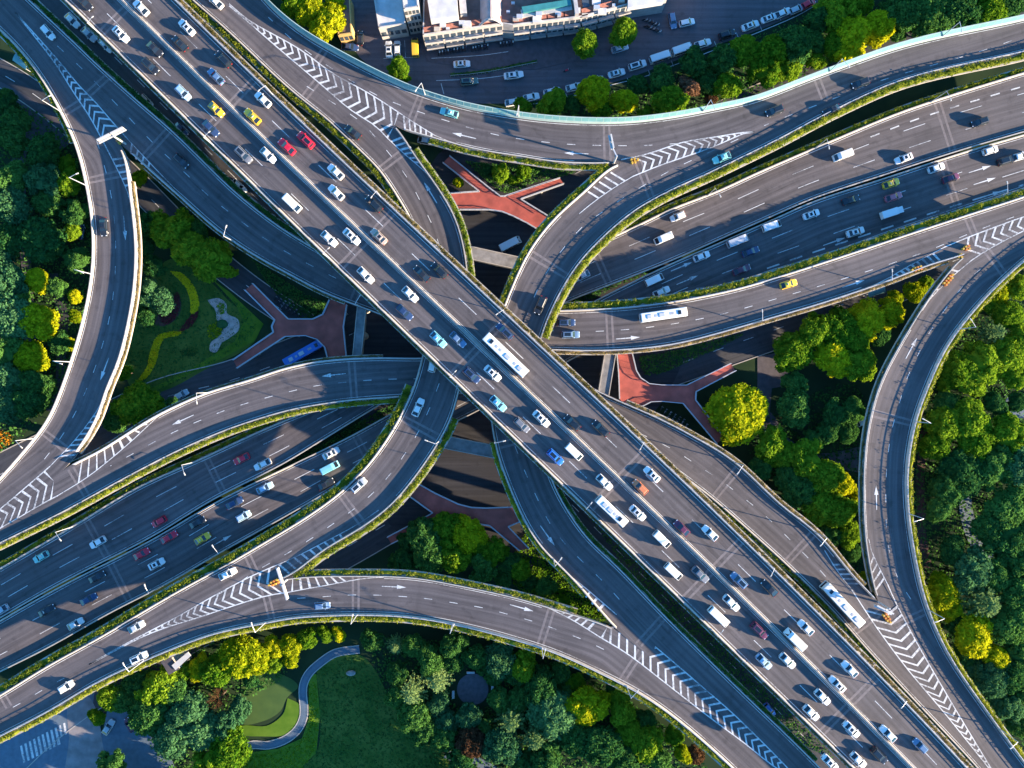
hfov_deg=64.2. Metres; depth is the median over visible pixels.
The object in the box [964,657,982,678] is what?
tree
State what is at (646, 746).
tree
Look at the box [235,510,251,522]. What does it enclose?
hatchback
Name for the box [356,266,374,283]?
sedan
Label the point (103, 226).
sedan
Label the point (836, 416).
tree
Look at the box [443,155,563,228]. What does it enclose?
footbridge
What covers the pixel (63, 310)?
path
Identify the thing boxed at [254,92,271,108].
sedan
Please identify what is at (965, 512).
path
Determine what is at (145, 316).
tree
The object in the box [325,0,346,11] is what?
tree
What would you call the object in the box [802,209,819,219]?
sedan
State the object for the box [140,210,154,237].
tree
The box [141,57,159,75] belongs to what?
suv
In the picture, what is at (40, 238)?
tree
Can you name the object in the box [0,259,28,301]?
tree
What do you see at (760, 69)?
tree
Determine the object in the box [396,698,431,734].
tree
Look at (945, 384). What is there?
tree
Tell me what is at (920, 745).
hatchback
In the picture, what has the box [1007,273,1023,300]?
tree
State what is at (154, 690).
tree
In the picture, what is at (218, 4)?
sedan
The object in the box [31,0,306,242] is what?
planter hedge
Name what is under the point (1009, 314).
tree
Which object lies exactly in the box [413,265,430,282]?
sedan
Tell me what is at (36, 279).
tree
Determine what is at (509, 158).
planter hedge
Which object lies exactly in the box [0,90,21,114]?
tree
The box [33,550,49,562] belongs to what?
taxi
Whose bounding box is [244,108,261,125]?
taxi
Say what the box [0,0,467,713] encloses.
slip road
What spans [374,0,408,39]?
white building
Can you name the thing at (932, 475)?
undergrowth
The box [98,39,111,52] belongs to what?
sedan
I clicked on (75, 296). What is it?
tree
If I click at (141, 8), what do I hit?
sedan
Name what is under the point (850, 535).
tree
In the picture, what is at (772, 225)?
van
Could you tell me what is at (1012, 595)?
tree
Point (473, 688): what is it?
round plaza
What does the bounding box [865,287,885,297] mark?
canopy
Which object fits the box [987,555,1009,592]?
tree
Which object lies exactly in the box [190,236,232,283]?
tree
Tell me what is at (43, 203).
tree
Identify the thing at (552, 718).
tree
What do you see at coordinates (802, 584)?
planter hedge
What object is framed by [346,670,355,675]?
boulder
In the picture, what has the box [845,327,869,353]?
tree
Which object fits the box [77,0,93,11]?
sedan
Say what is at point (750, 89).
undergrowth
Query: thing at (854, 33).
tree
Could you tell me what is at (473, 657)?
tree
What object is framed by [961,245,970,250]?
crash barrel row
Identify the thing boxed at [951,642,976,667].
tree
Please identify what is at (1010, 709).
tree
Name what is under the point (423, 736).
tree
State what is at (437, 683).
conifer
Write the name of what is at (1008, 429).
tree
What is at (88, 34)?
sedan
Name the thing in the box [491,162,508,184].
tree
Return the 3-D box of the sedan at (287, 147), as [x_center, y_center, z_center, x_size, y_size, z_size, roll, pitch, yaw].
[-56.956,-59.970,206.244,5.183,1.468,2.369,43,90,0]
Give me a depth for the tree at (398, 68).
222.91 m
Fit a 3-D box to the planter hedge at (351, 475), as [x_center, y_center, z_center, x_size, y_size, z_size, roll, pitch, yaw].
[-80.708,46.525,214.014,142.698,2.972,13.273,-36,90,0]
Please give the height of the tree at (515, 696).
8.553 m
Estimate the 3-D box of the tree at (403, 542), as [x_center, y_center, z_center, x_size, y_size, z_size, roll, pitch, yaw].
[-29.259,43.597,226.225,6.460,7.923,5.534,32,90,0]
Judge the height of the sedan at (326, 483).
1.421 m
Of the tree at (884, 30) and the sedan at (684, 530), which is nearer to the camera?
the sedan at (684, 530)
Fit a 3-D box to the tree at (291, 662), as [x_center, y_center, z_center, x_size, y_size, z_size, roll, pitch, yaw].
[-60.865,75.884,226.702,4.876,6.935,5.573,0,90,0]
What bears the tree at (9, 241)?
on the ground at (812, 372)
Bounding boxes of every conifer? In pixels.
[384,632,404,654]
[399,670,429,704]
[423,668,454,694]
[492,706,527,734]
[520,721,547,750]
[958,586,1002,618]
[966,317,1006,343]
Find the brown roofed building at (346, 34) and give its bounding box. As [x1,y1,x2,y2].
[338,0,355,42]
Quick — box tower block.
[403,0,422,33]
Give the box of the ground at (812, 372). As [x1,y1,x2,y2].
[0,0,1023,767]
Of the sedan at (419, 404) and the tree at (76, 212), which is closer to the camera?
the sedan at (419, 404)
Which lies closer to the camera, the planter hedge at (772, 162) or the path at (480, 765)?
the planter hedge at (772, 162)
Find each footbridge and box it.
[232,283,346,368]
[387,484,528,550]
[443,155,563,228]
[616,354,736,443]
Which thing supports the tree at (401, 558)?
on the ground at (812, 372)
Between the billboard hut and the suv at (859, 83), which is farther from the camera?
the billboard hut
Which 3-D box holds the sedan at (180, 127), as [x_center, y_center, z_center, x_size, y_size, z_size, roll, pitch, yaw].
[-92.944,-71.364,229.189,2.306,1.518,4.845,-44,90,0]
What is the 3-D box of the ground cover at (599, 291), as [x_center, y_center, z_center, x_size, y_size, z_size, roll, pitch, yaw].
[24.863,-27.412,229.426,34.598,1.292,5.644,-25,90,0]
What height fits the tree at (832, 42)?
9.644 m
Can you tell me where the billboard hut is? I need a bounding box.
[161,651,191,674]
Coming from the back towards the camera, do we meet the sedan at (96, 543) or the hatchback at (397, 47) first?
the hatchback at (397, 47)
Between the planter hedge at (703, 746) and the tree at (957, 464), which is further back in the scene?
the tree at (957, 464)
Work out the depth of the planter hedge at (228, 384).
217.48 m
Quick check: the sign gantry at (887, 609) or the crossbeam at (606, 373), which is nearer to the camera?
the sign gantry at (887, 609)
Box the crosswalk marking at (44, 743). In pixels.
[20,723,66,762]
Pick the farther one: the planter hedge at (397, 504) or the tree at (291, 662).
the tree at (291, 662)
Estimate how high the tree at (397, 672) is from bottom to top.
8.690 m
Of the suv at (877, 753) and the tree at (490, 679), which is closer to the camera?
the suv at (877, 753)
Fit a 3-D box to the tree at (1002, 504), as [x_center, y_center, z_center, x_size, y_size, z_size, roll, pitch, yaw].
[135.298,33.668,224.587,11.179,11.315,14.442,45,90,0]
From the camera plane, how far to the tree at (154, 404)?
221.93 m
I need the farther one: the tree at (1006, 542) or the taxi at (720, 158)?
the tree at (1006, 542)
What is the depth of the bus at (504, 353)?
203.82 m
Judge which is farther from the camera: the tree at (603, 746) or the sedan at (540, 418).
the tree at (603, 746)
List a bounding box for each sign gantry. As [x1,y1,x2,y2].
[96,127,126,144]
[276,567,288,599]
[608,134,617,163]
[874,601,893,614]
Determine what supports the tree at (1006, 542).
on the ground at (812, 372)
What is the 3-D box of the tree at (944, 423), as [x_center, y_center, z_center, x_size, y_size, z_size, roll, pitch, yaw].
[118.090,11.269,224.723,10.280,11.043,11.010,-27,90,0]
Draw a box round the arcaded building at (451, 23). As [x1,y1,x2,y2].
[423,0,666,50]
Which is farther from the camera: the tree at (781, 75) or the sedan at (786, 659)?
the tree at (781, 75)
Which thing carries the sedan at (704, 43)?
on the road at (713, 18)
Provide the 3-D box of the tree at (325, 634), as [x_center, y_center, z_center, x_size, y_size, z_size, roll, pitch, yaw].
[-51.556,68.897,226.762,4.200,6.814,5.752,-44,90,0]
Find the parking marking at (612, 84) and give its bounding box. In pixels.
[384,7,812,103]
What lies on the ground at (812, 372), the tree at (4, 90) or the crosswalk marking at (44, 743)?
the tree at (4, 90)
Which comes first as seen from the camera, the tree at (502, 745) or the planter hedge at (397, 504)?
the planter hedge at (397, 504)
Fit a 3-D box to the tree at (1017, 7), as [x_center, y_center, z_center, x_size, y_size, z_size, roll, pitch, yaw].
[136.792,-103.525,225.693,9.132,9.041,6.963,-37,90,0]
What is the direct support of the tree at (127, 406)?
on the ground at (812, 372)
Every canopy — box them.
[13,54,29,71]
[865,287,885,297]
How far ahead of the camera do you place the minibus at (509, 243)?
227.40 m
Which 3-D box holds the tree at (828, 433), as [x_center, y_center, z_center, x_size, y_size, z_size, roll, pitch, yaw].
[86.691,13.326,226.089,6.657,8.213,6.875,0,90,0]
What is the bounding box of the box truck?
[879,206,903,219]
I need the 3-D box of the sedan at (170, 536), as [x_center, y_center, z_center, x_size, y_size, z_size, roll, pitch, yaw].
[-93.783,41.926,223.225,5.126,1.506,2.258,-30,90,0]
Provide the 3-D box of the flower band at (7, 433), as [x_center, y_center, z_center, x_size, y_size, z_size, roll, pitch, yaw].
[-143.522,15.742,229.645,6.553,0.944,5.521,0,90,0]
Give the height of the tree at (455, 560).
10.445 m
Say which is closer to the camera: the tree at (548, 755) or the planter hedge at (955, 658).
the planter hedge at (955, 658)
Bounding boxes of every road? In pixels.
[0,0,143,528]
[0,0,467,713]
[0,72,1023,617]
[0,134,1023,671]
[0,357,990,767]
[0,566,787,767]
[4,0,1023,350]
[65,0,966,767]
[225,0,1023,176]
[351,0,817,103]
[361,149,686,566]
[491,36,1023,767]
[862,224,1023,767]
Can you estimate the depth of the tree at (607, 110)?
223.73 m
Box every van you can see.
[282,193,302,212]
[319,460,339,474]
[410,38,418,57]
[564,442,582,460]
[644,273,663,286]
[652,529,670,548]
[653,231,673,244]
[663,562,682,580]
[761,219,781,232]
[831,148,853,161]
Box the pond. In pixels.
[241,672,297,724]
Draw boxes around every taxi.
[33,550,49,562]
[193,532,210,545]
[208,101,224,117]
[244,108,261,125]
[429,331,446,347]
[440,107,458,118]
[489,395,506,411]
[712,151,731,163]
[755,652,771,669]
[779,279,796,289]
[881,178,899,189]
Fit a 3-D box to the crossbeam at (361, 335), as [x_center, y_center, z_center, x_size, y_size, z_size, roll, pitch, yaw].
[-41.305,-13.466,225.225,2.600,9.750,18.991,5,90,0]
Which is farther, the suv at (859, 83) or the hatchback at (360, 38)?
the hatchback at (360, 38)
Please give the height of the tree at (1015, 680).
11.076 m
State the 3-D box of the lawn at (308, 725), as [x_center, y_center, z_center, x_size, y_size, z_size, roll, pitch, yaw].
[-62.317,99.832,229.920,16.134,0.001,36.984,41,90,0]
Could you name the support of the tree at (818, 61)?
on the ground at (812, 372)
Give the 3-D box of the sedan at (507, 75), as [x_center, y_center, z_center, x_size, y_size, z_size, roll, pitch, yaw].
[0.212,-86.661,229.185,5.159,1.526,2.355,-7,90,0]
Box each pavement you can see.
[0,82,68,148]
[423,34,598,69]
[757,353,787,421]
[1005,395,1023,417]
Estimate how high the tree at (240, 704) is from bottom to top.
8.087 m
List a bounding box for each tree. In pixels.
[0,87,9,96]
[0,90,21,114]
[0,105,33,132]
[0,126,29,158]
[0,158,27,191]
[0,185,32,225]
[0,222,21,256]
[0,249,17,262]
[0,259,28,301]
[0,293,34,338]
[0,335,23,366]
[0,361,21,390]
[0,384,19,424]
[10,384,52,420]
[13,339,49,371]
[17,215,67,263]
[17,289,31,302]
[18,302,59,341]
[18,370,47,393]
[22,162,60,196]
[24,267,49,294]
[25,130,61,166]
[31,190,65,216]
[42,374,58,398]
[46,277,68,297]
[47,329,71,355]
[56,166,82,197]
[58,154,76,173]
[58,198,89,225]
[62,247,90,273]
[63,223,81,241]
[67,289,83,303]
[68,309,81,323]
[68,337,74,351]
[77,224,85,239]
[87,708,106,725]
[95,748,126,767]
[96,682,119,712]
[102,411,126,432]
[110,379,153,425]
[112,684,134,713]
[118,366,133,380]
[121,668,151,694]
[127,697,168,736]
[131,169,147,187]
[133,664,177,704]
[136,306,154,325]
[139,277,162,306]
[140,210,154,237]
[142,237,155,258]
[142,254,167,276]
[144,390,165,417]
[147,207,194,248]
[149,285,175,315]
[151,720,189,760]
[160,675,194,705]
[162,396,177,406]
[164,689,208,728]
[170,230,206,266]
[175,661,190,679]
[181,708,216,751]
[187,651,206,682]
[190,218,209,238]
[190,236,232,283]
[191,748,216,767]
[196,651,230,687]
[205,688,229,712]
[209,725,252,767]
[213,709,244,740]
[218,634,262,678]
[223,265,238,278]
[229,693,251,721]
[243,674,259,687]
[244,643,270,675]
[262,633,282,658]
[267,657,282,673]
[278,633,301,657]
[280,0,298,18]
[282,655,299,668]
[295,0,325,27]
[296,626,317,649]
[309,6,345,39]
[316,625,333,643]
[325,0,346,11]
[331,626,345,642]
[360,628,383,651]
[383,686,406,709]
[385,660,409,686]
[386,55,411,82]
[387,548,415,569]
[396,532,412,552]
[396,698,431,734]
[401,632,426,657]
[404,516,442,551]
[410,719,437,747]
[411,543,442,573]
[416,643,443,677]
[426,691,449,715]
[429,728,457,752]
[432,511,460,538]
[432,706,457,730]
[439,538,459,549]
[439,631,469,657]
[441,543,472,573]
[441,654,464,673]
[446,747,475,767]
[452,177,463,187]
[452,513,488,554]
[454,701,483,728]
[454,725,486,758]
[460,643,488,669]
[468,553,497,582]
[472,536,491,554]
[475,665,486,675]
[476,717,494,734]
[478,163,492,177]
[479,535,509,567]
[482,727,521,765]
[483,641,515,680]
[483,672,501,685]
[486,685,509,713]
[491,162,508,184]
[493,572,511,587]
[498,552,521,576]
[505,673,523,685]
[506,685,526,713]
[507,175,519,184]
[510,748,533,767]
[511,558,531,580]
[511,649,536,682]
[513,96,532,112]
[516,164,531,181]
[520,574,538,590]
[522,663,557,705]
[525,687,576,741]
[530,166,543,173]
[530,739,562,767]
[535,575,558,595]
[536,87,566,114]
[550,661,571,683]
[557,594,570,604]
[557,683,575,696]
[559,723,588,757]
[563,94,580,115]
[564,685,611,726]
[565,672,585,690]
[571,28,598,59]
[574,75,610,113]
[575,724,623,767]
[591,102,614,116]
[605,683,617,692]
[607,689,636,727]
[608,16,637,48]
[609,89,638,113]
[610,745,641,767]
[615,718,646,746]
[627,74,649,94]
[630,724,664,764]
[634,709,657,726]
[636,105,653,115]
[649,62,674,92]
[649,750,671,767]
[650,85,689,113]
[664,724,684,747]
[673,744,692,764]
[678,45,707,79]
[678,75,700,96]
[688,743,704,764]
[693,67,717,95]
[702,382,768,446]
[704,93,717,104]
[707,43,737,76]
[712,72,743,98]
[729,34,757,67]
[746,57,780,89]
[748,457,771,480]
[750,32,787,66]
[754,424,786,463]
[759,64,785,86]
[769,439,793,467]
[772,330,815,372]
[773,466,795,490]
[775,24,813,64]
[776,389,809,429]
[780,371,808,392]
[781,476,816,507]
[782,59,803,82]
[786,438,824,480]
[799,310,829,351]
[801,492,835,527]
[802,429,822,448]
[803,6,827,32]
[805,53,827,69]
[809,459,846,498]
[812,0,862,34]
[812,29,824,53]
[813,340,851,378]
[816,421,838,444]
[819,524,842,545]
[822,397,849,430]
[823,31,842,61]
[825,305,858,348]
[825,493,857,528]
[833,13,874,62]
[835,471,856,495]
[838,423,859,444]
[838,520,859,550]
[840,544,861,562]
[841,396,865,424]
[844,348,877,381]
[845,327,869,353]
[847,296,885,342]
[848,487,857,501]
[855,0,874,15]
[858,571,866,579]
[865,9,896,49]
[869,329,890,346]
[877,296,905,330]
[880,0,923,33]
[886,289,904,302]
[889,29,906,41]
[902,281,927,302]
[910,0,956,37]
[916,433,951,460]
[918,275,933,288]
[921,406,960,441]
[925,497,957,524]
[927,474,964,506]
[927,570,947,585]
[927,573,959,611]
[932,390,959,410]
[934,446,986,498]
[936,373,954,391]
[936,599,962,623]
[939,534,965,566]
[940,349,974,388]
[944,0,983,28]
[944,616,962,637]
[950,544,994,595]
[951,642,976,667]
[954,396,992,441]
[954,613,993,659]
[956,427,996,462]
[957,379,986,397]
[963,340,1002,385]
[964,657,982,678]
[969,512,1000,543]
[972,661,1010,699]
[977,0,1007,22]
[979,298,996,313]
[981,444,1014,491]
[981,515,1023,564]
[981,643,1010,668]
[982,391,1008,414]
[982,484,1023,528]
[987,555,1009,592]
[987,694,1023,725]
[990,301,1023,327]
[990,602,1023,645]
[991,336,1023,378]
[991,411,1023,453]
[992,283,1011,303]
[999,571,1023,610]
[1001,366,1023,390]
[1002,0,1020,10]
[1002,639,1023,668]
[1004,657,1023,694]
[1004,713,1023,737]
[1005,322,1023,344]
[1005,446,1023,486]
[1006,0,1023,17]
[1006,549,1023,577]
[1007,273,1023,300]
[1007,391,1023,411]
[1007,686,1023,704]
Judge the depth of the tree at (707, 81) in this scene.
223.01 m
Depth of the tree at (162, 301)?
222.50 m
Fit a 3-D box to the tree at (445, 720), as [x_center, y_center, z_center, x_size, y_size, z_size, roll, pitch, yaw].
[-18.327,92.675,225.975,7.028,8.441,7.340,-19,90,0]
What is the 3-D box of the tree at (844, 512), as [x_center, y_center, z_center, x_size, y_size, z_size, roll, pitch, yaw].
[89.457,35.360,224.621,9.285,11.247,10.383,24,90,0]
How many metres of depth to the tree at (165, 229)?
220.99 m
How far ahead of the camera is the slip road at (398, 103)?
213.00 m
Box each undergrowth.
[0,105,91,451]
[113,635,285,767]
[372,635,707,767]
[531,1,908,116]
[748,384,865,573]
[913,295,1023,745]
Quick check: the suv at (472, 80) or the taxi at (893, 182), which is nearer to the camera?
the taxi at (893, 182)
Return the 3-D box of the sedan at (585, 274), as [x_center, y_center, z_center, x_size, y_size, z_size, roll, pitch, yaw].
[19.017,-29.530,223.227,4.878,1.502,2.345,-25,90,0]
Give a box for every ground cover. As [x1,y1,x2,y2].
[180,347,198,356]
[207,322,221,338]
[217,303,225,314]
[251,258,326,317]
[291,404,395,464]
[465,160,574,192]
[512,534,606,621]
[572,268,659,301]
[587,515,833,758]
[639,334,742,374]
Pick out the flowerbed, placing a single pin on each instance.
(158, 320)
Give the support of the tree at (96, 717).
on the ground at (812, 372)
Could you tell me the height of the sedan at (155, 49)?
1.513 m
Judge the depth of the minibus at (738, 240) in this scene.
221.40 m
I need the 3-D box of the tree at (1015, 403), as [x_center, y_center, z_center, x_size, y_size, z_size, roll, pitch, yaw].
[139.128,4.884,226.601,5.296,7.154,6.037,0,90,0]
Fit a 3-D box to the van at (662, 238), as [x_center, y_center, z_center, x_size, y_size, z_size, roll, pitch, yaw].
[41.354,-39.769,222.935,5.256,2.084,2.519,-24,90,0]
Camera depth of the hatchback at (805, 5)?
228.72 m
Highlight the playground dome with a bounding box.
[217,319,227,328]
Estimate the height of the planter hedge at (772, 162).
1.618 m
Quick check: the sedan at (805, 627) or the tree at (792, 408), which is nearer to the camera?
the sedan at (805, 627)
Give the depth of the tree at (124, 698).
222.23 m
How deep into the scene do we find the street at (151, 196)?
229.97 m
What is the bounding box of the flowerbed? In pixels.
[155,295,180,325]
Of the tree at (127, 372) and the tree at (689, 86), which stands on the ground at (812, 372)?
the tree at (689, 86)
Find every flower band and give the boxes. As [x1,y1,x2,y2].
[0,430,12,447]
[139,331,181,379]
[157,292,179,324]
[170,271,198,313]
[180,310,198,331]
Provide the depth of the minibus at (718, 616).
204.59 m
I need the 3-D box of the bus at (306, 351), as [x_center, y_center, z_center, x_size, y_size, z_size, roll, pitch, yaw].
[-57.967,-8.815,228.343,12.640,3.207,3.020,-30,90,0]
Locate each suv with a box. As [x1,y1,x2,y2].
[129,650,148,664]
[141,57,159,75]
[214,51,232,68]
[234,145,252,163]
[296,131,314,149]
[350,477,366,493]
[365,195,383,212]
[431,262,447,278]
[460,76,478,85]
[462,366,480,383]
[495,322,513,340]
[534,295,546,314]
[546,448,563,465]
[557,319,575,326]
[561,330,579,338]
[563,414,580,430]
[591,419,609,436]
[628,60,646,71]
[718,28,735,40]
[729,571,747,589]
[749,621,767,639]
[764,104,784,117]
[850,77,869,89]
[869,745,887,763]
[970,116,988,127]
[996,155,1014,166]
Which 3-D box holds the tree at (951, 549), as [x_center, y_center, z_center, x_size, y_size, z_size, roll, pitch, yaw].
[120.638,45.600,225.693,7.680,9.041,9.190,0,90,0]
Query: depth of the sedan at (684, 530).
205.91 m
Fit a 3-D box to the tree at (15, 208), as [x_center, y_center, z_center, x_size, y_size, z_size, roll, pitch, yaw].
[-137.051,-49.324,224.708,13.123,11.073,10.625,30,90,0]
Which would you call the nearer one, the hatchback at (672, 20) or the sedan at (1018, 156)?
the sedan at (1018, 156)
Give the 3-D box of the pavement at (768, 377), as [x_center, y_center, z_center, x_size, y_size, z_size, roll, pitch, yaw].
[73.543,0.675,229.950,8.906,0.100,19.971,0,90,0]
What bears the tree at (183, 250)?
on the ground at (812, 372)
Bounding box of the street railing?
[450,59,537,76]
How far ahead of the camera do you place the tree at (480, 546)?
222.95 m
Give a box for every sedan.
[0,603,9,613]
[37,604,55,617]
[64,12,80,28]
[66,617,84,630]
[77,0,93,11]
[79,593,97,605]
[80,26,97,42]
[88,570,106,583]
[89,535,106,548]
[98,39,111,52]
[98,217,108,236]
[101,718,115,735]
[112,25,129,42]
[127,620,145,633]
[132,547,150,560]
[133,0,149,16]
[146,40,163,57]
[147,557,165,570]
[160,530,178,544]
[172,35,188,51]
[175,122,188,135]
[178,19,195,36]
[188,516,206,528]
[201,119,219,137]
[207,68,224,85]
[209,0,223,9]
[218,567,237,580]
[225,496,243,509]
[232,178,247,192]
[233,452,250,464]
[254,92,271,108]
[254,458,271,470]
[255,482,273,493]
[259,146,276,163]
[278,138,295,155]
[317,478,334,490]
[320,230,337,246]
[321,447,339,459]
[327,164,344,180]
[328,184,344,200]
[341,43,358,51]
[342,227,360,245]
[344,125,361,139]
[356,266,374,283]
[370,228,387,244]
[384,41,392,58]
[395,303,413,320]
[401,285,418,302]
[411,398,424,416]
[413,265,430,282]
[417,136,431,145]
[449,331,466,347]
[453,59,469,68]
[483,364,501,381]
[503,70,520,79]
[504,98,516,106]
[522,92,539,100]
[532,409,549,427]
[543,87,559,93]
[565,82,579,92]
[576,270,590,281]
[595,473,612,490]
[607,68,625,78]
[610,45,628,53]
[628,504,645,520]
[643,466,660,482]
[652,286,670,295]
[673,519,690,536]
[691,565,708,582]
[692,251,709,262]
[693,38,711,47]
[701,525,718,541]
[722,594,739,611]
[732,264,750,275]
[741,20,758,31]
[741,246,759,257]
[760,12,775,23]
[760,579,777,596]
[774,7,789,19]
[778,652,795,668]
[797,619,814,636]
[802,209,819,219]
[802,703,819,720]
[813,688,830,705]
[821,103,840,116]
[821,753,838,767]
[828,675,846,693]
[840,660,858,678]
[841,194,859,205]
[842,720,859,737]
[845,226,864,237]
[849,751,866,767]
[878,724,896,742]
[884,192,902,202]
[894,152,913,164]
[927,163,944,173]
[941,173,959,183]
[1013,151,1023,161]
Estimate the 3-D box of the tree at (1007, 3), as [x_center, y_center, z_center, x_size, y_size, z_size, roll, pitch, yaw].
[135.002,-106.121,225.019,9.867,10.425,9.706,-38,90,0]
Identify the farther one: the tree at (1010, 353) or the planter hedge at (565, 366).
the tree at (1010, 353)
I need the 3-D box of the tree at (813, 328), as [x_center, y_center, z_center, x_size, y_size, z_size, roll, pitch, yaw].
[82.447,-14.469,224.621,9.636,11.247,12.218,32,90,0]
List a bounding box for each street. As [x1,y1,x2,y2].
[0,11,1023,475]
[0,58,313,336]
[27,254,965,767]
[39,0,846,767]
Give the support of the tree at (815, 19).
on the ground at (812, 372)
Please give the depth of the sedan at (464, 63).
228.93 m
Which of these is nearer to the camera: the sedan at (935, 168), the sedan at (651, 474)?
the sedan at (651, 474)
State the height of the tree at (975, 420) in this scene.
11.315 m
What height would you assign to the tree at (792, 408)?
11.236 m
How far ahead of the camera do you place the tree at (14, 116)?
222.52 m
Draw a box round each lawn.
[125,259,258,391]
[241,674,319,767]
[242,698,299,736]
[304,654,448,767]
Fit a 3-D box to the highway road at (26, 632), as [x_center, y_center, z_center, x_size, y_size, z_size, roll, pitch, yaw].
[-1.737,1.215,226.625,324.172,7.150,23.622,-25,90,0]
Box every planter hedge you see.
[0,31,72,143]
[0,384,412,693]
[0,398,398,550]
[0,405,317,567]
[0,616,730,767]
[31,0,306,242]
[60,0,852,767]
[78,354,382,459]
[79,181,141,453]
[144,167,344,303]
[177,0,973,767]
[184,0,404,210]
[293,417,458,580]
[304,569,577,613]
[413,147,475,276]
[428,138,602,170]
[490,442,585,596]
[499,163,609,304]
[542,53,1023,339]
[556,260,948,354]
[557,488,817,760]
[561,188,1023,309]
[622,66,1023,231]
[626,400,866,585]
[703,492,975,767]
[858,265,950,592]
[909,263,1023,758]
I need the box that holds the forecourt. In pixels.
[102,711,173,767]
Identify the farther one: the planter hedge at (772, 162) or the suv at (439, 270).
the planter hedge at (772, 162)
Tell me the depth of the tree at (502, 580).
224.28 m
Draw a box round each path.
[13,129,35,341]
[46,273,68,411]
[208,298,239,351]
[247,645,359,749]
[444,752,496,767]
[763,412,859,471]
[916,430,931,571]
[959,497,993,558]
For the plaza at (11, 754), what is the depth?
229.95 m
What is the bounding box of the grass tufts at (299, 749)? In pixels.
[243,682,318,767]
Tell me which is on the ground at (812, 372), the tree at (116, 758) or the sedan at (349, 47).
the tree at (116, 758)
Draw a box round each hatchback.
[40,24,55,40]
[57,680,74,693]
[124,717,133,732]
[141,93,153,105]
[151,515,167,527]
[173,153,189,168]
[173,389,189,400]
[174,84,191,100]
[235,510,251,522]
[314,601,330,609]
[356,31,363,45]
[393,41,400,55]
[428,362,435,372]
[513,417,529,432]
[632,479,648,495]
[668,12,677,28]
[669,210,685,221]
[678,17,694,27]
[763,702,775,715]
[789,4,802,15]
[801,0,815,9]
[912,737,928,753]
[981,145,998,155]
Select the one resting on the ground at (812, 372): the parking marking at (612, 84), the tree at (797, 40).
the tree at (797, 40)
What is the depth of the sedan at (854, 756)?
205.97 m
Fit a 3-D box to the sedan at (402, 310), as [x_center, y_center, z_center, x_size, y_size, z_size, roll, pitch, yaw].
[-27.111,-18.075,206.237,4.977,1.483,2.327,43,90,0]
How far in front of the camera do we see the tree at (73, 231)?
224.45 m
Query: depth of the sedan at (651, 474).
205.97 m
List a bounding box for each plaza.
[0,692,104,767]
[65,696,103,767]
[457,674,487,704]
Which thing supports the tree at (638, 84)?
on the ground at (812, 372)
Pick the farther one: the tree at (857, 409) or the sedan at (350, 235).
the tree at (857, 409)
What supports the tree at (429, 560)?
on the ground at (812, 372)
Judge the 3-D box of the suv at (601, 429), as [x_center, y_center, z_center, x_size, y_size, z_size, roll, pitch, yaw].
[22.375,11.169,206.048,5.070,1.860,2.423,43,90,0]
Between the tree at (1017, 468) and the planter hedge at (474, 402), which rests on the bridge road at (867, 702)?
the planter hedge at (474, 402)
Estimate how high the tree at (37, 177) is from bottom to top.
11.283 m
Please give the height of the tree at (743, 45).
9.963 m
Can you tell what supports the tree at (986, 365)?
on the ground at (812, 372)
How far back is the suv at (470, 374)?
205.68 m
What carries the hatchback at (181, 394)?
on the street at (228, 371)
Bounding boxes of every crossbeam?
[352,307,370,354]
[445,436,492,457]
[471,246,517,268]
[598,355,615,394]
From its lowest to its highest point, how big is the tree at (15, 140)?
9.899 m
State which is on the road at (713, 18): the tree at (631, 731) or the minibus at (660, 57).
the minibus at (660, 57)
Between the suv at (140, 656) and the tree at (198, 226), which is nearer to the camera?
the suv at (140, 656)
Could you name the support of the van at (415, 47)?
on the road at (713, 18)
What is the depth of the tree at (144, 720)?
220.34 m
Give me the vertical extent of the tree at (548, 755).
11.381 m
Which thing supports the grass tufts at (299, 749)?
on the lawn at (308, 725)
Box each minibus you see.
[498,236,521,252]
[648,49,672,64]
[671,42,691,56]
[707,605,729,626]
[726,233,748,248]
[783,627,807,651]
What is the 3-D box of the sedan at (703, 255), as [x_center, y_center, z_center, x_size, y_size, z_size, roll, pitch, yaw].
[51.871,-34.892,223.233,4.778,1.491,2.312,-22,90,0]
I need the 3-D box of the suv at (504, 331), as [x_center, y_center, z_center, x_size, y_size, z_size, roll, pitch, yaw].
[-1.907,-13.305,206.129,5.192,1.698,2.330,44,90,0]
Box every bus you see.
[282,340,323,364]
[481,331,528,377]
[639,306,688,322]
[819,580,865,627]
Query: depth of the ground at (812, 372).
230.05 m
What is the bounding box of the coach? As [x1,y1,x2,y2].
[594,494,629,528]
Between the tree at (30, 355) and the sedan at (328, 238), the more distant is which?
the tree at (30, 355)
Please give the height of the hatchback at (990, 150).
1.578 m
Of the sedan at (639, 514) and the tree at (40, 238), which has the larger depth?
the tree at (40, 238)
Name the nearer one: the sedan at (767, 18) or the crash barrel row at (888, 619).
the crash barrel row at (888, 619)
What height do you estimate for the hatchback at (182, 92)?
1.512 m
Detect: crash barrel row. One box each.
[268,578,279,585]
[630,157,638,163]
[882,612,891,623]
[910,265,922,271]
[942,274,954,285]
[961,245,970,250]
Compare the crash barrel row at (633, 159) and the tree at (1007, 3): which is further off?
the tree at (1007, 3)

